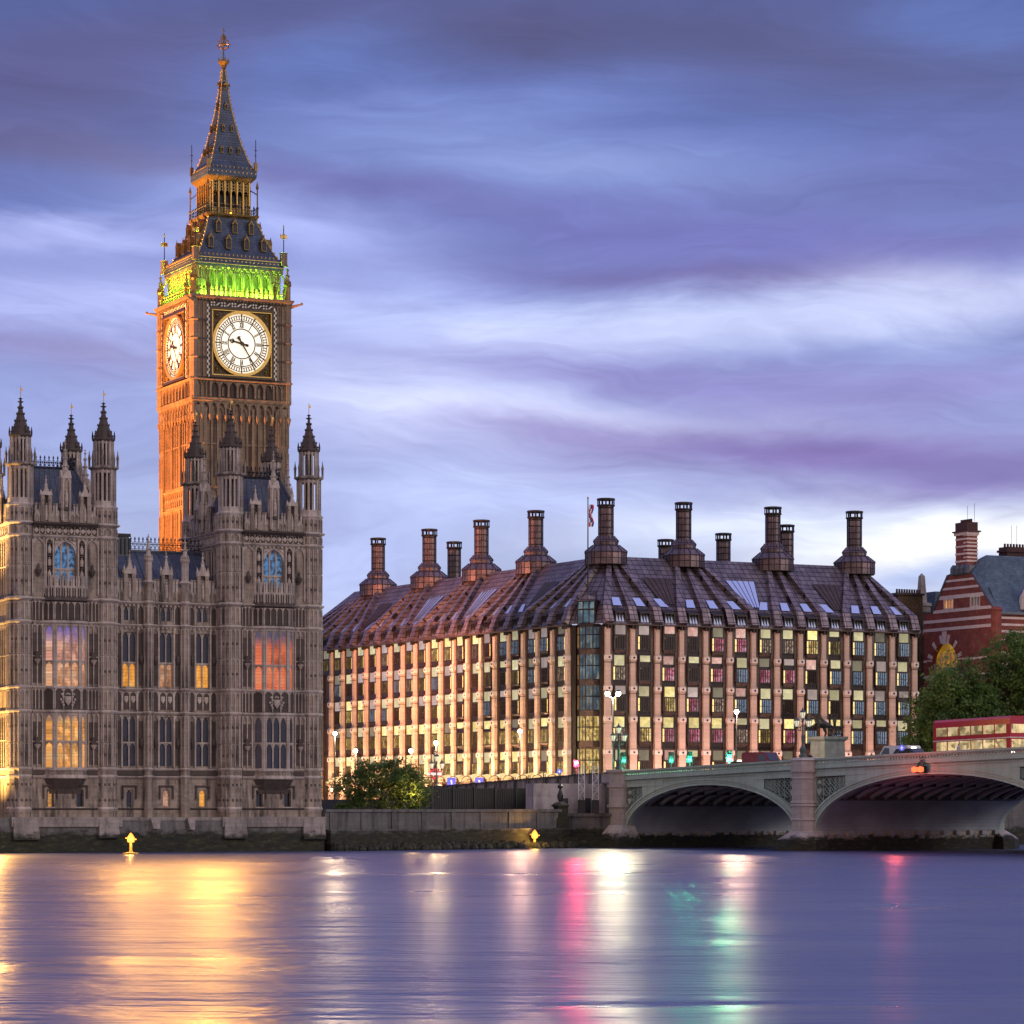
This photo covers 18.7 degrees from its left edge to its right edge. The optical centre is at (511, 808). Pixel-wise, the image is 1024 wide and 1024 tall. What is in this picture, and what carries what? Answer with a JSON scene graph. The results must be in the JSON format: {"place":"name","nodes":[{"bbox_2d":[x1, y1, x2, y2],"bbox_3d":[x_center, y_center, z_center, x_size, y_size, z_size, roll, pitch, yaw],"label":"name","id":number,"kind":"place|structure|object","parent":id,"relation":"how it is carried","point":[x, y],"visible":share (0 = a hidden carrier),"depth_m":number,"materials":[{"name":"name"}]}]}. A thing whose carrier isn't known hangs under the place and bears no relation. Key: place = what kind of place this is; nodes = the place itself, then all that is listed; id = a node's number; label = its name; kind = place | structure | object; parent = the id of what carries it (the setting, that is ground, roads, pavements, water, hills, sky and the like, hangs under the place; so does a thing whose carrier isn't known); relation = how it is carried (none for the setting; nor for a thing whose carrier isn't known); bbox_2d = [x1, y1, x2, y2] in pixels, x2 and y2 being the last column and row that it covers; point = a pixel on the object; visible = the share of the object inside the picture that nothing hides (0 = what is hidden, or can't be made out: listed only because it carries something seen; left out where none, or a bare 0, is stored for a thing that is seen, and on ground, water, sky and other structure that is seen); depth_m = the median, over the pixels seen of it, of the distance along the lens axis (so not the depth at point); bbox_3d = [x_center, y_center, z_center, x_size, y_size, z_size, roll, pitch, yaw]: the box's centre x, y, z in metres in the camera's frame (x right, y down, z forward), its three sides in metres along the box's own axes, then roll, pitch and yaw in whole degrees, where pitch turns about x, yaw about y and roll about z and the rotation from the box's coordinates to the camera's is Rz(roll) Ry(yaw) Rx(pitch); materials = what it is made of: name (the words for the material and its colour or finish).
{"place":"outdoors","nodes":[
{"label":"outdoors","id":0,"kind":"place"},
{"bbox_2d":[322,799,408,808],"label":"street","id":1,"kind":"structure","parent":0,"point":[326,804],"depth_m":376.37,"materials":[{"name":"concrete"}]},
{"bbox_2d":[426,770,596,787],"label":"street railing","id":2,"kind":"object","parent":1,"relation":"on","point":[515,779],"visible":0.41,"depth_m":354.06,"materials":[{"name":"black metal"}]},
{"bbox_2d":[322,498,920,799],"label":"office building","id":3,"kind":"structure","parent":1,"relation":"on","point":[685,646],"depth_m":402.89,"materials":[{"name":"brown stone"}]},
{"bbox_2d":[323,638,451,780],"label":"windows","id":4,"kind":"structure","parent":3,"relation":"in","point":[447,644],"depth_m":432.69,"materials":[{"name":"yellow glass"}]},
{"bbox_2d":[456,664,464,692],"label":"window","id":5,"kind":"structure","parent":3,"relation":"in","point":[460,675],"depth_m":415.20,"materials":[{"name":"brown glass"}]},
{"bbox_2d":[483,662,491,690],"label":"window","id":6,"kind":"structure","parent":3,"relation":"in","point":[487,673],"depth_m":408.47,"materials":[{"name":"brown glass"}]},
{"bbox_2d":[483,691,491,720],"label":"window","id":7,"kind":"structure","parent":3,"relation":"in","point":[487,702],"depth_m":408.47,"materials":[{"name":"blue glass"}]},
{"bbox_2d":[511,659,519,688],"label":"window","id":8,"kind":"structure","parent":3,"relation":"in","point":[515,669],"depth_m":401.64,"materials":[{"name":"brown glass"}]},
{"bbox_2d":[511,689,519,718],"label":"window","id":9,"kind":"structure","parent":3,"relation":"in","point":[515,700],"depth_m":401.64,"materials":[{"name":"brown glass"}]},
{"bbox_2d":[511,719,519,747],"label":"window","id":10,"kind":"structure","parent":3,"relation":"in","point":[515,736],"depth_m":401.64,"materials":[{"name":"yellow glass"}]},
{"bbox_2d":[511,631,520,658],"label":"window","id":11,"kind":"structure","parent":3,"relation":"in","point":[515,637],"depth_m":401.45,"materials":[{"name":"blue glass"}]},
{"bbox_2d":[540,687,548,716],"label":"window","id":12,"kind":"structure","parent":3,"relation":"in","point":[544,698],"depth_m":394.93,"materials":[{"name":"brown glass"}]},
{"bbox_2d":[540,717,548,746],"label":"window","id":13,"kind":"structure","parent":3,"relation":"in","point":[544,729],"depth_m":394.84,"materials":[{"name":"yellow glass"}]},
{"bbox_2d":[540,628,549,655],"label":"window","id":14,"kind":"structure","parent":3,"relation":"in","point":[544,634],"depth_m":394.65,"materials":[{"name":"blue glass"}]},
{"bbox_2d":[540,657,549,686],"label":"window","id":15,"kind":"structure","parent":3,"relation":"in","point":[544,668],"depth_m":394.65,"materials":[{"name":"brown glass"}]},
{"bbox_2d":[577,624,598,648],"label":"window","id":16,"kind":"structure","parent":3,"relation":"in","point":[587,637],"depth_m":388.34,"materials":[{"name":"blue glass"}]},
{"bbox_2d":[577,655,598,679],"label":"window","id":17,"kind":"structure","parent":3,"relation":"in","point":[587,665],"depth_m":388.34,"materials":[{"name":"blue glass"}]},
{"bbox_2d":[577,685,598,710],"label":"window","id":18,"kind":"structure","parent":3,"relation":"in","point":[587,695],"depth_m":388.34,"materials":[{"name":"blue glass"}]},
{"bbox_2d":[577,716,598,741],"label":"window","id":19,"kind":"structure","parent":3,"relation":"in","point":[587,726],"depth_m":388.34,"materials":[{"name":"yellow glass"}]},
{"bbox_2d":[577,749,598,773],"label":"window","id":20,"kind":"structure","parent":3,"relation":"in","point":[588,758],"depth_m":388.34,"materials":[{"name":"yellow glass"}]},
{"bbox_2d":[587,497,593,592],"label":"flagpole","id":21,"kind":"object","parent":3,"relation":"on","point":[591,520],"visible":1,"depth_m":390.95,"materials":[{"name":"white metal"}]},
{"bbox_2d":[613,654,625,684],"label":"window","id":22,"kind":"structure","parent":3,"relation":"in","point":[619,665],"depth_m":388.72,"materials":[{"name":"beige glass"}]},
{"bbox_2d":[613,625,626,654],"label":"window","id":23,"kind":"structure","parent":3,"relation":"in","point":[619,631],"depth_m":388.43,"materials":[{"name":"brown glass"}]},
{"bbox_2d":[613,685,626,714],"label":"window","id":24,"kind":"structure","parent":3,"relation":"in","point":[619,702],"depth_m":388.43,"materials":[{"name":"brown glass"}]},
{"bbox_2d":[638,749,649,769],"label":"window","id":25,"kind":"structure","parent":3,"relation":"in","point":[644,754],"depth_m":390.33,"materials":[{"name":"beige glass"}]},
{"bbox_2d":[638,626,650,654],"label":"window","id":26,"kind":"structure","parent":3,"relation":"in","point":[643,631],"depth_m":390.33,"materials":[{"name":"brown glass"}]},
{"bbox_2d":[638,686,650,715],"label":"window","id":27,"kind":"structure","parent":3,"relation":"in","point":[644,696],"depth_m":390.33,"materials":[{"name":"black glass"}]},
{"bbox_2d":[638,655,651,685],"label":"window","id":28,"kind":"structure","parent":3,"relation":"in","point":[645,661],"depth_m":390.05,"materials":[{"name":"brown glass"}]},
{"bbox_2d":[638,716,651,745],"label":"window","id":29,"kind":"structure","parent":3,"relation":"in","point":[645,727],"depth_m":390.05,"materials":[{"name":"yellow glass"}]},
{"bbox_2d":[662,656,674,685],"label":"window","id":30,"kind":"structure","parent":3,"relation":"in","point":[668,668],"depth_m":391.96,"materials":[{"name":"pink glass"}]},
{"bbox_2d":[662,717,674,747],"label":"window","id":31,"kind":"structure","parent":3,"relation":"in","point":[668,730],"depth_m":391.96,"materials":[{"name":"pink glass"}]},
{"bbox_2d":[662,626,675,655],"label":"window","id":32,"kind":"structure","parent":3,"relation":"in","point":[668,633],"depth_m":391.67,"materials":[{"name":"brown glass"}]},
{"bbox_2d":[662,686,675,715],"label":"window","id":33,"kind":"structure","parent":3,"relation":"in","point":[668,692],"depth_m":391.62,"materials":[{"name":"yellow glass"}]},
{"bbox_2d":[687,627,698,655],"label":"window","id":34,"kind":"structure","parent":3,"relation":"in","point":[692,633],"depth_m":393.59,"materials":[{"name":"brown glass"}]},
{"bbox_2d":[687,687,698,716],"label":"window","id":35,"kind":"structure","parent":3,"relation":"in","point":[693,697],"depth_m":393.59,"materials":[{"name":"pink glass"}]},
{"bbox_2d":[687,656,700,686],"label":"window","id":36,"kind":"structure","parent":3,"relation":"in","point":[693,662],"depth_m":393.20,"materials":[{"name":"brown glass"}]},
{"bbox_2d":[687,717,700,747],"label":"window","id":37,"kind":"structure","parent":3,"relation":"in","point":[693,723],"depth_m":393.30,"materials":[{"name":"pink glass"}]},
{"bbox_2d":[711,657,722,686],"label":"window","id":38,"kind":"structure","parent":3,"relation":"in","point":[717,662],"depth_m":395.13,"materials":[{"name":"pink glass"}]},
{"bbox_2d":[711,718,722,742],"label":"window","id":39,"kind":"structure","parent":3,"relation":"in","point":[717,728],"depth_m":395.13,"materials":[{"name":"pink glass"}]},
{"bbox_2d":[711,628,724,655],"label":"window","id":40,"kind":"structure","parent":3,"relation":"in","point":[717,634],"depth_m":394.84,"materials":[{"name":"pink glass"}]},
{"bbox_2d":[711,687,724,717],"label":"window","id":41,"kind":"structure","parent":3,"relation":"in","point":[717,693],"depth_m":394.84,"materials":[{"name":"brown glass"}]},
{"bbox_2d":[735,629,746,657],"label":"window","id":42,"kind":"structure","parent":3,"relation":"in","point":[740,634],"depth_m":396.77,"materials":[{"name":"pink glass"}]},
{"bbox_2d":[735,688,746,714],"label":"window","id":43,"kind":"structure","parent":3,"relation":"in","point":[741,698],"depth_m":396.77,"materials":[{"name":"blue glass"}]},
{"bbox_2d":[735,657,747,687],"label":"window","id":44,"kind":"structure","parent":3,"relation":"in","point":[741,668],"depth_m":396.48,"materials":[{"name":"blue glass"}]},
{"bbox_2d":[735,718,747,746],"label":"window","id":45,"kind":"structure","parent":3,"relation":"in","point":[742,723],"depth_m":396.48,"materials":[{"name":"glass"}]},
{"bbox_2d":[758,658,770,687],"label":"window","id":46,"kind":"structure","parent":3,"relation":"in","point":[764,670],"depth_m":398.32,"materials":[{"name":"pink glass"}]},
{"bbox_2d":[758,718,770,748],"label":"window","id":47,"kind":"structure","parent":3,"relation":"in","point":[764,725],"depth_m":398.32,"materials":[{"name":"yellow glass"}]},
{"bbox_2d":[758,629,771,657],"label":"window","id":48,"kind":"structure","parent":3,"relation":"in","point":[765,636],"depth_m":398.03,"materials":[{"name":"yellow glass"}]},
{"bbox_2d":[758,688,771,717],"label":"window","id":49,"kind":"structure","parent":3,"relation":"in","point":[765,694],"depth_m":398.03,"materials":[{"name":"blue glass"}]},
{"bbox_2d":[782,630,793,658],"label":"window","id":50,"kind":"structure","parent":3,"relation":"in","point":[787,636],"depth_m":399.98,"materials":[{"name":"beige glass"}]},
{"bbox_2d":[782,689,793,718],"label":"window","id":51,"kind":"structure","parent":3,"relation":"in","point":[788,699],"depth_m":399.98,"materials":[{"name":"glass"}]},
{"bbox_2d":[782,659,795,688],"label":"window","id":52,"kind":"structure","parent":3,"relation":"in","point":[788,671],"depth_m":399.69,"materials":[{"name":"pink glass"}]},
{"bbox_2d":[782,719,795,748],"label":"window","id":53,"kind":"structure","parent":3,"relation":"in","point":[788,731],"depth_m":399.69,"materials":[{"name":"pink glass"}]},
{"bbox_2d":[805,659,816,688],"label":"window","id":54,"kind":"structure","parent":3,"relation":"in","point":[810,664],"depth_m":401.55,"materials":[{"name":"brown glass"}]},
{"bbox_2d":[805,631,818,659],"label":"window","id":55,"kind":"structure","parent":3,"relation":"in","point":[811,637],"depth_m":401.25,"materials":[{"name":"yellow glass"}]},
{"bbox_2d":[805,689,818,717],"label":"window","id":56,"kind":"structure","parent":3,"relation":"in","point":[812,699],"depth_m":401.25,"materials":[{"name":"blue glass"}]},
{"bbox_2d":[828,632,840,657],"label":"window","id":57,"kind":"structure","parent":3,"relation":"in","point":[834,637],"depth_m":403.22,"materials":[{"name":"yellow glass"}]},
{"bbox_2d":[828,690,840,719],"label":"window","id":58,"kind":"structure","parent":3,"relation":"in","point":[834,700],"depth_m":403.12,"materials":[{"name":"glass"}]},
{"bbox_2d":[828,660,841,689],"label":"window","id":59,"kind":"structure","parent":3,"relation":"in","point":[835,670],"depth_m":402.92,"materials":[{"name":"blue glass"}]},
{"bbox_2d":[851,660,862,689],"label":"window","id":60,"kind":"structure","parent":3,"relation":"in","point":[856,666],"depth_m":404.79,"materials":[{"name":"blue glass"}]},
{"bbox_2d":[851,720,862,749],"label":"window","id":61,"kind":"structure","parent":3,"relation":"in","point":[856,732],"depth_m":404.79,"materials":[{"name":"blue glass"}]},
{"bbox_2d":[851,632,864,660],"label":"window","id":62,"kind":"structure","parent":3,"relation":"in","point":[857,639],"depth_m":404.50,"materials":[{"name":"blue glass"}]},
{"bbox_2d":[851,690,864,719],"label":"window","id":63,"kind":"structure","parent":3,"relation":"in","point":[858,700],"depth_m":404.50,"materials":[{"name":"blue glass"}]},
{"bbox_2d":[874,633,885,660],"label":"window","id":64,"kind":"structure","parent":3,"relation":"in","point":[879,638],"depth_m":406.38,"materials":[{"name":"blue glass"}]},
{"bbox_2d":[874,691,885,719],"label":"window","id":65,"kind":"structure","parent":3,"relation":"in","point":[879,696],"depth_m":406.38,"materials":[{"name":"blue glass"}]},
{"bbox_2d":[874,661,886,690],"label":"window","id":66,"kind":"structure","parent":3,"relation":"in","point":[880,673],"depth_m":406.08,"materials":[{"name":"blue glass"}]},
{"bbox_2d":[874,720,886,749],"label":"window","id":67,"kind":"structure","parent":3,"relation":"in","point":[880,733],"depth_m":406.08,"materials":[{"name":"blue glass"}]},
{"bbox_2d":[897,662,908,690],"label":"window","id":68,"kind":"structure","parent":3,"relation":"in","point":[902,667],"depth_m":407.97,"materials":[{"name":"blue glass"}]},
{"bbox_2d":[897,634,909,661],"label":"window","id":69,"kind":"structure","parent":3,"relation":"in","point":[903,640],"depth_m":407.67,"materials":[{"name":"blue glass"}]},
{"bbox_2d":[897,691,909,719],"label":"window","id":70,"kind":"structure","parent":3,"relation":"in","point":[902,711],"depth_m":407.62,"materials":[{"name":"glass"}]},
{"bbox_2d":[807,708,847,762],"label":"chariot statue","id":71,"kind":"object","parent":1,"relation":"on","point":[825,746],"visible":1,"depth_m":359.54,"materials":[{"name":"stone"}]},
{"bbox_2d":[0,844,1023,1023],"bbox_3d":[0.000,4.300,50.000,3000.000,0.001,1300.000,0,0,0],"label":"river water","id":72,"kind":"structure","parent":0,"point":[714,935],"depth_m":103.40,"materials":[{"name":"blue liquid"}]},
{"bbox_2d":[322,809,578,850],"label":"embankment wall","id":73,"kind":"structure","parent":72,"relation":"in","point":[393,829],"depth_m":323.44,"materials":[{"name":"stone"}]},
{"bbox_2d":[551,782,569,827],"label":"gate pier","id":74,"kind":"structure","parent":73,"relation":"on","point":[562,820],"depth_m":337.15,"materials":[{"name":"stone"}]},
{"bbox_2d":[0,0,1023,624],"label":"sky","id":75,"kind":"structure","parent":0,"point":[733,260],"materials":[{"name":"purple"}]},
{"bbox_2d":[917,573,938,682],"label":"stone building","id":76,"kind":"structure","parent":0,"point":[929,599],"depth_m":436.69,"materials":[{"name":"grey stone"}]},
{"bbox_2d":[923,503,1023,715],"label":"brick building","id":77,"kind":"structure","parent":0,"point":[979,599],"depth_m":421.14,"materials":[{"name":"red brick"}]},
{"bbox_2d":[936,643,957,694],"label":"window","id":78,"kind":"structure","parent":77,"relation":"in","point":[944,648],"depth_m":426.19,"materials":[{"name":"yellow glass"}]},
{"bbox_3d":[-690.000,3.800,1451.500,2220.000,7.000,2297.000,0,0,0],"label":"ground","id":79,"kind":"structure","parent":0,"visible":0},
{"bbox_2d":[0,386,325,852],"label":"gothic palace","id":80,"kind":"structure","parent":79,"relation":"on","point":[154,700],"depth_m":306.67,"materials":[{"name":"stone"}]},
{"bbox_2d":[44,715,85,766],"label":"window","id":81,"kind":"structure","parent":80,"relation":"in","point":[67,725],"depth_m":300.08,"materials":[{"name":"glass"}]},
{"bbox_2d":[44,626,85,685],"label":"window","id":82,"kind":"structure","parent":80,"relation":"in","point":[67,636],"depth_m":300.08,"materials":[{"name":"glass"}]},
{"bbox_2d":[54,540,76,579],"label":"window","id":83,"kind":"structure","parent":80,"relation":"in","point":[65,552],"depth_m":301.04,"materials":[{"name":"glass"}]},
{"bbox_2d":[123,716,135,765],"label":"window","id":84,"kind":"structure","parent":80,"relation":"in","point":[129,723],"depth_m":305.26,"materials":[{"name":"glass"}]},
{"bbox_2d":[123,632,135,686],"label":"window","id":85,"kind":"structure","parent":80,"relation":"in","point":[129,638],"depth_m":305.26,"materials":[{"name":"glass"}]},
{"bbox_2d":[160,717,172,765],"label":"window","id":86,"kind":"structure","parent":80,"relation":"in","point":[166,723],"depth_m":307.05,"materials":[{"name":"glass"}]},
{"bbox_2d":[160,633,172,686],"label":"window","id":87,"kind":"structure","parent":80,"relation":"in","point":[166,639],"depth_m":307.05,"materials":[{"name":"glass"}]},
{"bbox_2d":[196,717,208,765],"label":"window","id":88,"kind":"structure","parent":80,"relation":"in","point":[202,724],"depth_m":308.55,"materials":[{"name":"glass"}]},
{"bbox_2d":[196,634,208,687],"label":"window","id":89,"kind":"structure","parent":80,"relation":"in","point":[202,640],"depth_m":308.55,"materials":[{"name":"glass"}]},
{"bbox_2d":[254,718,292,768],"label":"window","id":90,"kind":"structure","parent":80,"relation":"in","point":[276,727],"depth_m":309.38,"materials":[{"name":"glass"}]},
{"bbox_2d":[254,631,292,689],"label":"window","id":91,"kind":"structure","parent":80,"relation":"in","point":[276,640],"depth_m":309.38,"materials":[{"name":"glass"}]},
{"bbox_2d":[263,548,284,586],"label":"window","id":92,"kind":"structure","parent":80,"relation":"in","point":[273,559],"depth_m":310.37,"materials":[{"name":"glass"}]},
{"bbox_2d":[145,28,302,550],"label":"clock tower","id":93,"kind":"structure","parent":79,"relation":"on","point":[224,325],"depth_m":353.97,"materials":[{"name":"stone"}]},
{"bbox_2d":[322,753,439,808],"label":"round bush","id":94,"kind":"object","parent":79,"relation":"on","point":[397,782],"visible":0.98,"depth_m":329.04,"materials":[{"name":"green plant"}]},
{"bbox_2d":[409,786,525,808],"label":"boarded screen","id":95,"kind":"object","parent":79,"relation":"on","point":[481,798],"visible":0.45,"depth_m":345.81,"materials":[{"name":"black metal"}]},
{"bbox_2d":[526,783,611,847],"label":"landing wall","id":96,"kind":"structure","parent":79,"relation":"on","point":[588,827],"depth_m":339.65,"materials":[{"name":"stone"}]},
{"bbox_2d":[383,747,1023,850],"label":"arch bridge","id":97,"kind":"structure","parent":79,"relation":"on","point":[969,799],"depth_m":321.86,"materials":[{"name":"grey stone"}]},
{"bbox_2d":[610,723,626,769],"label":"lamp post","id":98,"kind":"object","parent":97,"relation":"on","point":[624,739],"visible":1,"depth_m":340.13,"materials":[{"name":"green metal"}]},
{"bbox_2d":[742,752,782,766],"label":"delivery van","id":99,"kind":"object","parent":97,"relation":"on","point":[758,756],"visible":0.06,"depth_m":327.48,"materials":[{"name":"paint"}]},
{"bbox_2d":[794,708,811,757],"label":"lamp post","id":100,"kind":"object","parent":97,"relation":"on","point":[802,712],"visible":1,"depth_m":314.71,"materials":[{"name":"grey metal"}]},
{"bbox_2d":[933,716,1023,756],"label":"double decker bus","id":101,"kind":"object","parent":97,"relation":"on","point":[986,733],"visible":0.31,"depth_m":300.26,"materials":[{"name":"red paint"}]},
{"bbox_2d":[891,589,924,743],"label":"brick building","id":102,"kind":"structure","parent":79,"relation":"on","point":[912,600],"depth_m":432.57,"materials":[{"name":"brown brick"}]},
{"bbox_2d":[891,649,1012,755],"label":"broadleaf tree","id":103,"kind":"object","parent":79,"relation":"on","point":[939,699],"visible":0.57,"depth_m":382.56,"materials":[{"name":"green plant"}]},
{"bbox_2d":[954,626,1023,717],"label":"broadleaf tree","id":104,"kind":"object","parent":79,"relation":"on","point":[1003,681],"visible":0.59,"depth_m":384.48,"materials":[{"name":"green plant"}]},
{"bbox_2d":[1004,800,1023,844],"bbox_3d":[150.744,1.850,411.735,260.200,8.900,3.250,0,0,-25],"label":"bridge pier","id":105,"kind":"structure","parent":79,"relation":"on","point":[1014,823],"depth_m":368.24,"materials":[{"name":"stone"}]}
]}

